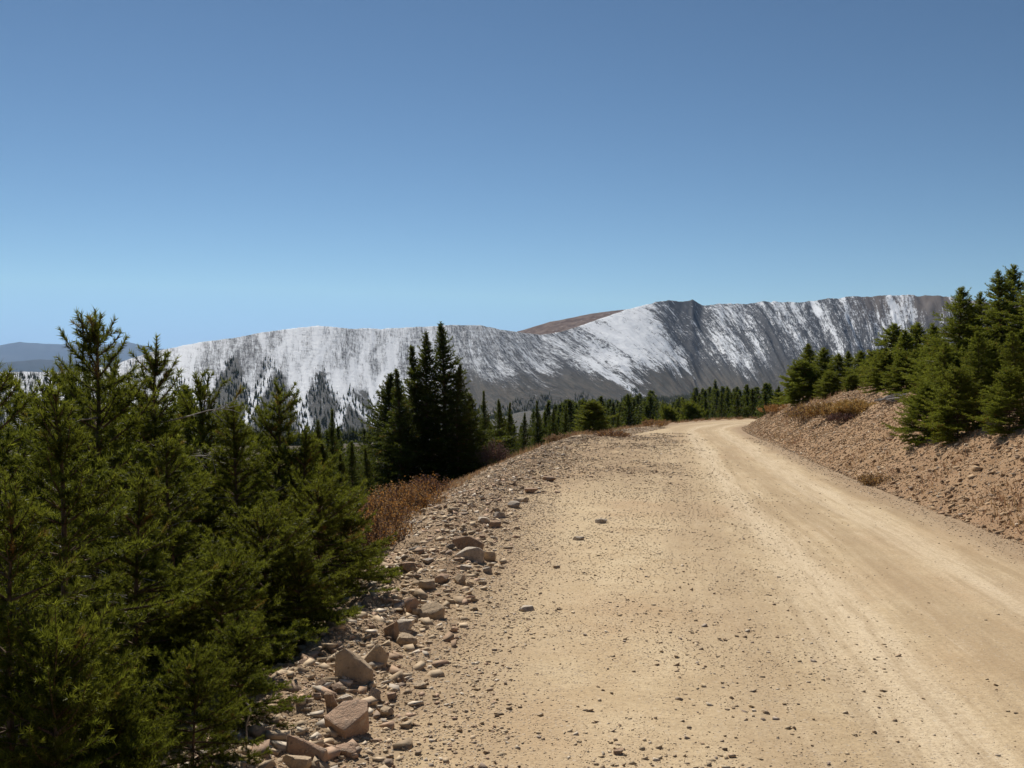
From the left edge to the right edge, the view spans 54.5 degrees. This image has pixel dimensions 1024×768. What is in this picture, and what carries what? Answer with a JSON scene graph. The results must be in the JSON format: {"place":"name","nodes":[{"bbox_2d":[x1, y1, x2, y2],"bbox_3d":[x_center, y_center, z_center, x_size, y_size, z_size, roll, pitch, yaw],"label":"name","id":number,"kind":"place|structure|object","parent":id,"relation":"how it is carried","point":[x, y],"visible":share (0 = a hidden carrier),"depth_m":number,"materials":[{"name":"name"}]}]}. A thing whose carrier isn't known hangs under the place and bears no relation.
{"place":"outdoors","nodes":[
{"label":"outdoors","id":0,"kind":"place"},
{"bbox_2d":[0,358,125,371],"bbox_3d":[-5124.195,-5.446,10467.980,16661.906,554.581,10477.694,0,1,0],"label":"hills","id":1,"kind":"structure","parent":0,"point":[37,365],"depth_m":11348.87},
{"bbox_2d":[0,342,162,362],"bbox_3d":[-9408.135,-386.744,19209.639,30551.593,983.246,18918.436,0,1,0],"label":"hills","id":2,"kind":"structure","parent":0,"point":[17,351],"depth_m":20834.19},
{"bbox_2d":[0,436,531,605],"bbox_3d":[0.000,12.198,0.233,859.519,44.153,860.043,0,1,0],"label":"ground","id":3,"kind":"structure","parent":0,"point":[356,445],"depth_m":357.74,"materials":[{"name":"brown soil"}]},
{"bbox_2d":[0,367,136,714],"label":"spruce tree","id":4,"kind":"object","parent":3,"relation":"on","point":[9,410],"visible":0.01,"depth_m":9.32,"materials":[{"name":"green plant"}]},
{"bbox_2d":[22,352,123,590],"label":"spruce tree","id":5,"kind":"object","parent":3,"relation":"on","point":[70,364],"visible":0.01,"depth_m":9.89,"materials":[{"name":"green plant"}]},
{"bbox_2d":[37,347,227,580],"bbox_3d":[-3.899,1.655,9.944,2.492,4.060,2.574,0,1,-1],"label":"spruce tree","id":6,"kind":"object","parent":3,"relation":"on","point":[113,368],"visible":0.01,"depth_m":9.68,"materials":[{"name":"green plant"}]},
{"bbox_2d":[312,440,347,494],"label":"spruce tree","id":7,"kind":"object","parent":3,"relation":"on","point":[323,451],"visible":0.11,"depth_m":17.07,"materials":[{"name":"green plant"}]},
{"bbox_2d":[324,409,350,488],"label":"spruce tree","id":8,"kind":"object","parent":3,"relation":"on","point":[331,432],"visible":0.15,"depth_m":27.00,"materials":[{"name":"green plant"}]},
{"bbox_2d":[332,454,359,509],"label":"spruce tree","id":9,"kind":"object","parent":3,"relation":"on","point":[342,467],"visible":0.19,"depth_m":21.00,"materials":[{"name":"green plant"}]},
{"bbox_2d":[345,441,369,512],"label":"spruce tree","id":10,"kind":"object","parent":3,"relation":"on","point":[351,458],"visible":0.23,"depth_m":26.02,"materials":[{"name":"green plant"}]},
{"bbox_2d":[351,448,378,498],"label":"spruce tree","id":11,"kind":"object","parent":3,"relation":"on","point":[366,468],"visible":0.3,"depth_m":30.00,"materials":[{"name":"green plant"}]},
{"bbox_2d":[345,372,420,494],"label":"spruce tree","id":12,"kind":"object","parent":3,"relation":"on","point":[385,405],"visible":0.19,"depth_m":36.82,"materials":[{"name":"green plant"}]},
{"bbox_2d":[359,368,444,502],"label":"spruce tree","id":13,"kind":"object","parent":3,"relation":"on","point":[399,413],"visible":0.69,"depth_m":34.84,"materials":[{"name":"green plant"}]},
{"bbox_2d":[368,345,444,493],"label":"spruce tree","id":14,"kind":"object","parent":3,"relation":"on","point":[411,358],"visible":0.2,"depth_m":36.30,"materials":[{"name":"green plant"}]},
{"bbox_2d":[356,331,480,501],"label":"spruce tree","id":15,"kind":"object","parent":3,"relation":"on","point":[424,362],"visible":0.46,"depth_m":35.67,"materials":[{"name":"green plant"}]},
{"bbox_2d":[420,362,497,484],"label":"spruce tree","id":16,"kind":"object","parent":3,"relation":"on","point":[458,383],"visible":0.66,"depth_m":35.35,"materials":[{"name":"green plant"}]},
{"bbox_2d":[446,392,498,472],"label":"spruce tree","id":17,"kind":"object","parent":3,"relation":"on","point":[473,405],"visible":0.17,"depth_m":36.39,"materials":[{"name":"green plant"}]},
{"bbox_2d":[474,390,496,455],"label":"spruce tree","id":18,"kind":"object","parent":3,"relation":"on","point":[483,406],"visible":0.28,"depth_m":51.95,"materials":[{"name":"green plant"}]},
{"bbox_2d":[481,399,519,467],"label":"spruce tree","id":19,"kind":"object","parent":3,"relation":"on","point":[499,421],"visible":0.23,"depth_m":49.95,"materials":[{"name":"green plant"}]},
{"bbox_2d":[500,402,520,454],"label":"spruce tree","id":20,"kind":"object","parent":3,"relation":"on","point":[508,428],"visible":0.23,"depth_m":58.02,"materials":[{"name":"green plant"}]},
{"bbox_2d":[514,412,536,453],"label":"spruce tree","id":21,"kind":"object","parent":3,"relation":"on","point":[524,433],"visible":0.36,"depth_m":72.00,"materials":[{"name":"green plant"}]},
{"bbox_2d":[523,400,546,449],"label":"spruce tree","id":22,"kind":"object","parent":3,"relation":"on","point":[537,434],"visible":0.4,"depth_m":65.93,"materials":[{"name":"green plant"}]},
{"bbox_2d":[543,407,560,442],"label":"spruce tree","id":23,"kind":"object","parent":3,"relation":"on","point":[552,421],"visible":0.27,"depth_m":64.03,"materials":[{"name":"green plant"}]},
{"bbox_2d":[83,384,1023,740],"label":"dry grass","id":24,"kind":"structure","parent":3,"relation":"on","point":[527,450],"depth_m":24.30,"materials":[{"name":"brown plant"}]},
{"bbox_2d":[557,399,582,433],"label":"conifer tree","id":25,"kind":"object","parent":3,"relation":"on","point":[570,405],"visible":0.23,"depth_m":129.73,"materials":[{"name":"green plant"}]},
{"bbox_2d":[610,395,640,428],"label":"conifer tree","id":26,"kind":"object","parent":3,"relation":"on","point":[623,410],"visible":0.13,"depth_m":134.22,"materials":[{"name":"green plant"}]},
{"bbox_2d":[655,403,681,422],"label":"spruce tree","id":27,"kind":"object","parent":3,"relation":"on","point":[669,413],"visible":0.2,"depth_m":94.73,"materials":[{"name":"green plant"}]},
{"bbox_2d":[676,396,707,420],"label":"spruce tree","id":28,"kind":"object","parent":3,"relation":"on","point":[690,410],"visible":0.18,"depth_m":103.62,"materials":[{"name":"green plant"}]},
{"bbox_2d":[744,388,759,418],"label":"spruce tree","id":29,"kind":"object","parent":3,"relation":"on","point":[752,395],"visible":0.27,"depth_m":113.93,"materials":[{"name":"green plant"}]},
{"bbox_2d":[95,426,702,767],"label":"gravel","id":30,"kind":"structure","parent":0,"point":[273,736],"depth_m":7.15,"materials":[{"name":"beige gravel"}]},
{"bbox_2d":[282,755,311,767],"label":"rock","id":31,"kind":"object","parent":30,"relation":"on","point":[294,761],"visible":1,"depth_m":4.39,"materials":[{"name":"stone"}]},
{"bbox_2d":[286,734,327,761],"bbox_3d":[-0.951,1.691,4.598,0.205,0.135,0.074,0,1,16],"label":"rock","id":32,"kind":"object","parent":30,"relation":"on","point":[298,746],"visible":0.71,"depth_m":4.58,"materials":[{"name":"stone"}]},
{"bbox_2d":[157,418,758,767],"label":"embankment","id":33,"kind":"structure","parent":0,"point":[348,630],"depth_m":8.19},
{"bbox_2d":[0,361,144,767],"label":"spruce tree","id":34,"kind":"object","parent":33,"relation":"on","point":[7,463],"visible":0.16,"depth_m":5.51,"materials":[{"name":"green plant"}]},
{"bbox_2d":[0,592,166,767],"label":"spruce tree","id":35,"kind":"object","parent":33,"relation":"on","point":[54,669],"visible":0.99,"depth_m":3.47,"materials":[{"name":"green plant"}]},
{"bbox_2d":[0,466,168,767],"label":"spruce tree","id":36,"kind":"object","parent":33,"relation":"on","point":[14,534],"visible":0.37,"depth_m":3.73,"materials":[{"name":"green plant"}]},
{"bbox_2d":[0,383,215,766],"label":"spruce tree","id":37,"kind":"object","parent":33,"relation":"on","point":[60,444],"visible":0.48,"depth_m":4.70,"materials":[{"name":"green plant"}]},
{"bbox_2d":[7,304,213,748],"bbox_3d":[-3.110,1.175,7.412,2.244,3.550,2.352,0,1,0],"label":"spruce tree","id":38,"kind":"object","parent":33,"relation":"on","point":[100,427],"visible":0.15,"depth_m":7.37,"materials":[{"name":"green plant"}]},
{"bbox_2d":[46,657,193,767],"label":"spruce tree","id":39,"kind":"object","parent":33,"relation":"on","point":[135,711],"visible":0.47,"depth_m":3.92,"materials":[{"name":"green plant"}]},
{"bbox_2d":[25,463,222,754],"bbox_3d":[-2.191,1.343,5.664,1.311,1.852,1.313,-1,1,-39],"label":"spruce tree","id":40,"kind":"object","parent":33,"relation":"on","point":[146,564],"visible":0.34,"depth_m":5.61,"materials":[{"name":"green plant"}]},
{"bbox_2d":[48,333,273,667],"bbox_3d":[-2.920,1.223,8.110,2.072,3.289,2.204,-1,2,-26],"label":"spruce tree","id":41,"kind":"object","parent":33,"relation":"on","point":[162,417],"visible":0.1,"depth_m":7.97,"materials":[{"name":"green plant"}]},
{"bbox_2d":[78,433,284,713],"bbox_3d":[-2.261,1.335,6.655,1.522,2.047,1.596,-2,0,-23],"label":"spruce tree","id":42,"kind":"object","parent":33,"relation":"on","point":[173,450],"visible":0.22,"depth_m":6.61,"materials":[{"name":"green plant"}]},
{"bbox_2d":[81,364,311,644],"bbox_3d":[-2.801,1.423,9.106,2.122,3.222,2.134,0,1,9],"label":"spruce tree","id":43,"kind":"object","parent":33,"relation":"on","point":[200,393],"visible":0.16,"depth_m":9.08,"materials":[{"name":"green plant"}]},
{"bbox_2d":[124,631,272,767],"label":"spruce tree","id":44,"kind":"object","parent":33,"relation":"on","point":[214,720],"visible":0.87,"depth_m":4.33,"materials":[{"name":"green plant"}]},
{"bbox_2d":[122,532,328,732],"bbox_3d":[-1.720,1.463,6.012,1.206,1.192,1.182,1,3,7],"label":"spruce tree","id":45,"kind":"object","parent":33,"relation":"on","point":[234,570],"visible":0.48,"depth_m":5.96,"materials":[{"name":"green plant"}]},
{"bbox_2d":[166,401,316,654],"bbox_3d":[-2.289,1.276,8.174,1.333,2.292,1.392,0,1,-6],"label":"spruce tree","id":46,"kind":"object","parent":33,"relation":"on","point":[233,442],"visible":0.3,"depth_m":8.21,"materials":[{"name":"green plant"}]},
{"bbox_2d":[188,610,311,749],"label":"spruce tree","id":47,"kind":"object","parent":33,"relation":"on","point":[236,649],"visible":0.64,"depth_m":4.99,"materials":[{"name":"green plant"}]},
{"bbox_2d":[166,491,360,662],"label":"spruce tree","id":48,"kind":"object","parent":33,"relation":"on","point":[263,531],"visible":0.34,"depth_m":6.93,"materials":[{"name":"green plant"}]},
{"bbox_2d":[210,376,341,603],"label":"spruce tree","id":49,"kind":"object","parent":33,"relation":"on","point":[277,428],"visible":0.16,"depth_m":9.97,"materials":[{"name":"green plant"}]},
{"bbox_2d":[238,545,363,656],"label":"spruce tree","id":50,"kind":"object","parent":33,"relation":"on","point":[299,564],"visible":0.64,"depth_m":6.87,"materials":[{"name":"green plant"}]},
{"bbox_2d":[254,423,357,597],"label":"spruce tree","id":51,"kind":"object","parent":33,"relation":"on","point":[306,442],"visible":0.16,"depth_m":9.56,"materials":[{"name":"green plant"}]},
{"bbox_2d":[232,465,404,629],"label":"spruce tree","id":52,"kind":"object","parent":33,"relation":"on","point":[319,495],"visible":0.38,"depth_m":8.27,"materials":[{"name":"green plant"}]},
{"bbox_2d":[298,480,402,600],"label":"spruce tree","id":53,"kind":"object","parent":33,"relation":"on","point":[346,526],"visible":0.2,"depth_m":9.36,"materials":[{"name":"green plant"}]},
{"bbox_2d":[334,648,373,684],"bbox_3d":[-0.926,1.661,5.849,0.222,0.228,0.126,1,1,0],"label":"rock","id":54,"kind":"object","parent":33,"relation":"on","point":[349,664],"visible":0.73,"depth_m":5.80,"materials":[{"name":"stone"}]},
{"bbox_2d":[326,506,423,551],"bbox_3d":[-1.806,1.861,12.639,1.201,0.690,1.168,-1,2,-44],"label":"willow bush","id":55,"kind":"object","parent":33,"relation":"on","point":[371,536],"visible":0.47,"depth_m":12.57,"materials":[{"name":"brown plant"}]},
{"bbox_2d":[364,644,387,667],"bbox_3d":[-0.851,1.700,6.218,0.155,0.152,0.104,0,4,0],"label":"rock","id":56,"kind":"object","parent":33,"relation":"on","point":[377,653],"visible":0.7,"depth_m":6.20,"materials":[{"name":"stone"}]},
{"bbox_2d":[349,487,420,525],"bbox_3d":[-2.320,2.057,15.545,1.880,0.872,1.772,0,1,0],"label":"willow bush","id":57,"kind":"object","parent":33,"relation":"on","point":[391,509],"visible":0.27,"depth_m":15.47,"materials":[{"name":"brown plant"}]},
{"bbox_2d":[359,476,451,512],"bbox_3d":[-1.845,1.970,16.849,1.636,0.811,1.654,0,1,0],"label":"willow bush","id":58,"kind":"object","parent":33,"relation":"on","point":[422,501],"visible":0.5,"depth_m":16.70,"materials":[{"name":"brown plant"}]},
{"bbox_2d":[405,473,457,497],"bbox_3d":[-1.760,2.154,21.007,1.224,0.622,1.227,0,1,0],"label":"willow bush","id":59,"kind":"object","parent":33,"relation":"on","point":[433,486],"visible":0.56,"depth_m":20.97,"materials":[{"name":"brown plant"}]},
{"bbox_2d":[383,321,513,486],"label":"spruce tree","id":60,"kind":"object","parent":33,"relation":"on","point":[441,352],"visible":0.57,"depth_m":35.53,"materials":[{"name":"green plant"}]},
{"bbox_2d":[475,437,514,466],"bbox_3d":[-0.571,2.287,33.042,1.440,1.031,1.134,0,1,0],"label":"willow bush","id":61,"kind":"object","parent":33,"relation":"on","point":[491,453],"visible":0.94,"depth_m":32.98,"materials":[{"name":"brown plant"}]},
{"bbox_2d":[565,399,619,433],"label":"spruce tree","id":62,"kind":"object","parent":33,"relation":"on","point":[588,415],"visible":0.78,"depth_m":51.79,"materials":[{"name":"green plant"}]},
{"bbox_2d":[0,295,1020,446],"bbox_3d":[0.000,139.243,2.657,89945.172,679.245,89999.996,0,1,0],"label":"mountain","id":63,"kind":"structure","parent":0,"point":[669,348],"depth_m":2155.58,"materials":[{"name":"white snow"}]},
{"bbox_2d":[0,355,759,445],"bbox_3d":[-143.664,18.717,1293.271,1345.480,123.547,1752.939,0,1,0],"label":"forest","id":64,"kind":"object","parent":63,"relation":"on","point":[349,435],"visible":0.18,"depth_m":1490.36,"materials":[{"name":"green plant"}]},
{"bbox_2d":[0,0,1023,348],"label":"sky","id":65,"kind":"structure","parent":0,"point":[187,172],"materials":[{"name":"blue"}]},
{"bbox_2d":[517,310,623,334],"bbox_3d":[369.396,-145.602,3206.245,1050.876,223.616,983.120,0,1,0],"label":"mountain summit","id":66,"kind":"structure","parent":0,"point":[557,326],"depth_m":3180.98,"materials":[{"name":"stone"}]},
{"bbox_2d":[321,418,1023,767],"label":"road","id":67,"kind":"structure","parent":0,"point":[908,579],"depth_m":7.36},
{"bbox_2d":[335,742,356,756],"bbox_3d":[-0.783,1.738,4.710,0.105,0.064,0.087,1,3,34],"label":"rock","id":68,"kind":"object","parent":67,"relation":"on","point":[347,749],"visible":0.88,"depth_m":4.69,"materials":[{"name":"stone"}]},
{"bbox_2d":[324,699,368,738],"bbox_3d":[-0.828,1.713,5.061,0.164,0.171,0.201,1,1,41],"label":"rock","id":69,"kind":"object","parent":67,"relation":"on","point":[347,719],"visible":0.77,"depth_m":5.03,"materials":[{"name":"stone"}]},
{"bbox_2d":[396,632,417,645],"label":"rock","id":70,"kind":"object","parent":67,"relation":"on","point":[403,638],"visible":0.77,"depth_m":6.77,"materials":[{"name":"stone"}]},
{"bbox_2d":[418,601,444,619],"bbox_3d":[-0.628,1.786,7.757,0.209,0.162,0.134,1,4,0],"label":"rock","id":71,"kind":"object","parent":67,"relation":"on","point":[433,610],"visible":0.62,"depth_m":7.73,"materials":[{"name":"stone"}]},
{"bbox_2d":[452,536,483,549],"bbox_3d":[-0.486,1.777,11.029,0.351,0.192,0.168,2,0,0],"label":"rock","id":72,"kind":"object","parent":67,"relation":"on","point":[461,542],"visible":0.57,"depth_m":10.98,"materials":[{"name":"stone"}]},
{"bbox_2d":[454,547,484,562],"bbox_3d":[-0.442,1.774,10.324,0.318,0.176,0.181,2,-1,0],"label":"rock","id":73,"kind":"object","parent":67,"relation":"on","point":[473,553],"visible":0.81,"depth_m":10.25,"materials":[{"name":"stone"}]},
{"bbox_2d":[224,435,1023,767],"bbox_3d":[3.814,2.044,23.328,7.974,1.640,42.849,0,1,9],"label":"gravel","id":74,"kind":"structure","parent":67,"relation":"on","point":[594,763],"depth_m":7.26,"materials":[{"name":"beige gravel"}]},
{"bbox_2d":[742,384,1023,544],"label":"cut bank","id":75,"kind":"structure","parent":0,"point":[981,481],"depth_m":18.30,"materials":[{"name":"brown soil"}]},
{"bbox_2d":[769,357,823,405],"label":"spruce tree","id":76,"kind":"object","parent":75,"relation":"on","point":[798,385],"visible":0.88,"depth_m":51.67,"materials":[{"name":"green plant"}]},
{"bbox_2d":[782,402,819,422],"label":"willow bush","id":77,"kind":"object","parent":75,"relation":"on","point":[797,413],"visible":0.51,"depth_m":40.77,"materials":[{"name":"brown plant"}]},
{"bbox_2d":[784,344,819,383],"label":"spruce tree","id":78,"kind":"object","parent":75,"relation":"on","point":[808,352],"visible":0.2,"depth_m":55.84,"materials":[{"name":"green plant"}]},
{"bbox_2d":[790,347,839,388],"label":"spruce tree","id":79,"kind":"object","parent":75,"relation":"on","point":[823,359],"visible":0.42,"depth_m":52.76,"materials":[{"name":"green plant"}]},
{"bbox_2d":[800,401,836,418],"bbox_3d":[11.579,0.915,36.005,2.149,0.643,1.786,0,1,0],"label":"willow bush","id":80,"kind":"object","parent":75,"relation":"on","point":[818,409],"visible":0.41,"depth_m":35.95,"materials":[{"name":"brown plant"}]},
{"bbox_2d":[811,370,844,398],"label":"spruce tree","id":81,"kind":"object","parent":75,"relation":"on","point":[830,379],"visible":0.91,"depth_m":45.83,"materials":[{"name":"green plant"}]},
{"bbox_2d":[818,353,851,389],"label":"spruce tree","id":82,"kind":"object","parent":75,"relation":"on","point":[838,361],"visible":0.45,"depth_m":49.87,"materials":[{"name":"green plant"}]},
{"bbox_2d":[826,410,859,423],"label":"willow bush","id":83,"kind":"object","parent":75,"relation":"on","point":[845,417],"visible":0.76,"depth_m":32.38,"materials":[{"name":"brown plant"}]},
{"bbox_2d":[839,373,861,391],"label":"spruce tree","id":84,"kind":"object","parent":75,"relation":"on","point":[850,378],"visible":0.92,"depth_m":43.88,"materials":[{"name":"green plant"}]},
{"bbox_2d":[825,398,878,416],"bbox_3d":[11.504,0.768,32.980,2.106,0.629,1.760,0,1,0],"label":"willow bush","id":85,"kind":"object","parent":75,"relation":"on","point":[853,406],"visible":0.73,"depth_m":32.68,"materials":[{"name":"brown plant"}]},
{"bbox_2d":[841,351,867,384],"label":"spruce tree","id":86,"kind":"object","parent":75,"relation":"on","point":[860,355],"visible":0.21,"depth_m":47.88,"materials":[{"name":"green plant"}]},
{"bbox_2d":[855,471,891,486],"bbox_3d":[7.325,1.911,19.904,0.908,0.337,0.791,0,1,0],"label":"willow bush","id":87,"kind":"object","parent":75,"relation":"on","point":[871,478],"visible":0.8,"depth_m":19.83,"materials":[{"name":"brown plant"}]},
{"bbox_2d":[857,349,901,392],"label":"spruce tree","id":88,"kind":"object","parent":75,"relation":"on","point":[883,359],"visible":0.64,"depth_m":36.85,"materials":[{"name":"green plant"}]},
{"bbox_2d":[857,323,915,383],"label":"spruce tree","id":89,"kind":"object","parent":75,"relation":"on","point":[894,335],"visible":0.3,"depth_m":39.88,"materials":[{"name":"green plant"}]},
{"bbox_2d":[860,330,922,371],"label":"spruce tree","id":90,"kind":"object","parent":75,"relation":"on","point":[905,341],"visible":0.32,"depth_m":37.85,"materials":[{"name":"green plant"}]},
{"bbox_2d":[878,349,919,395],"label":"spruce tree","id":91,"kind":"object","parent":75,"relation":"on","point":[899,364],"visible":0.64,"depth_m":32.87,"materials":[{"name":"green plant"}]},
{"bbox_2d":[881,376,945,449],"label":"spruce tree","id":92,"kind":"object","parent":75,"relation":"on","point":[914,413],"visible":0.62,"depth_m":21.24,"materials":[{"name":"green plant"}]},
{"bbox_2d":[889,323,945,403],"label":"spruce tree","id":93,"kind":"object","parent":75,"relation":"on","point":[932,329],"visible":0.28,"depth_m":24.99,"materials":[{"name":"green plant"}]},
{"bbox_2d":[906,322,930,351],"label":"spruce tree","id":94,"kind":"object","parent":75,"relation":"on","point":[916,332],"visible":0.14,"depth_m":41.83,"materials":[{"name":"green plant"}]},
{"bbox_2d":[894,341,981,406],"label":"spruce tree","id":95,"kind":"object","parent":75,"relation":"on","point":[957,362],"visible":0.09,"depth_m":22.40,"materials":[{"name":"green plant"}]},
{"bbox_2d":[910,342,976,429],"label":"spruce tree","id":96,"kind":"object","parent":75,"relation":"on","point":[938,366],"visible":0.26,"depth_m":21.45,"materials":[{"name":"green plant"}]},
{"bbox_2d":[910,286,987,387],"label":"spruce tree","id":97,"kind":"object","parent":75,"relation":"on","point":[961,305],"visible":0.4,"depth_m":23.82,"materials":[{"name":"green plant"}]},
{"bbox_2d":[910,360,995,444],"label":"spruce tree","id":98,"kind":"object","parent":75,"relation":"on","point":[957,379],"visible":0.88,"depth_m":19.44,"materials":[{"name":"green plant"}]},
{"bbox_2d":[952,290,992,346],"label":"spruce tree","id":99,"kind":"object","parent":75,"relation":"on","point":[979,299],"visible":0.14,"depth_m":23.90,"materials":[{"name":"green plant"}]},
{"bbox_2d":[947,331,1006,414],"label":"spruce tree","id":100,"kind":"object","parent":75,"relation":"on","point":[977,346],"visible":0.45,"depth_m":20.71,"materials":[{"name":"green plant"}]},
{"bbox_2d":[961,335,1010,401],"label":"spruce tree","id":101,"kind":"object","parent":75,"relation":"on","point":[995,348],"visible":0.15,"depth_m":21.34,"materials":[{"name":"green plant"}]},
{"bbox_2d":[951,269,1023,368],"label":"spruce tree","id":102,"kind":"object","parent":75,"relation":"on","point":[998,290],"visible":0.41,"depth_m":22.89,"materials":[{"name":"green plant"}]},
{"bbox_2d":[961,362,1023,438],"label":"spruce tree","id":103,"kind":"object","parent":75,"relation":"on","point":[1010,379],"visible":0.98,"depth_m":17.73,"materials":[{"name":"green plant"}]},
{"bbox_2d":[966,264,1023,376],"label":"spruce tree","id":104,"kind":"object","parent":75,"relation":"on","point":[1011,275],"visible":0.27,"depth_m":23.35,"materials":[{"name":"green plant"}]},
{"bbox_2d":[983,331,1023,398],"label":"spruce tree","id":105,"kind":"object","parent":75,"relation":"on","point":[1012,344],"visible":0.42,"depth_m":20.16,"materials":[{"name":"green plant"}]},
{"bbox_2d":[987,276,1023,365],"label":"spruce tree","id":106,"kind":"object","parent":75,"relation":"on","point":[1019,332],"visible":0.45,"depth_m":22.08,"materials":[{"name":"green plant"}]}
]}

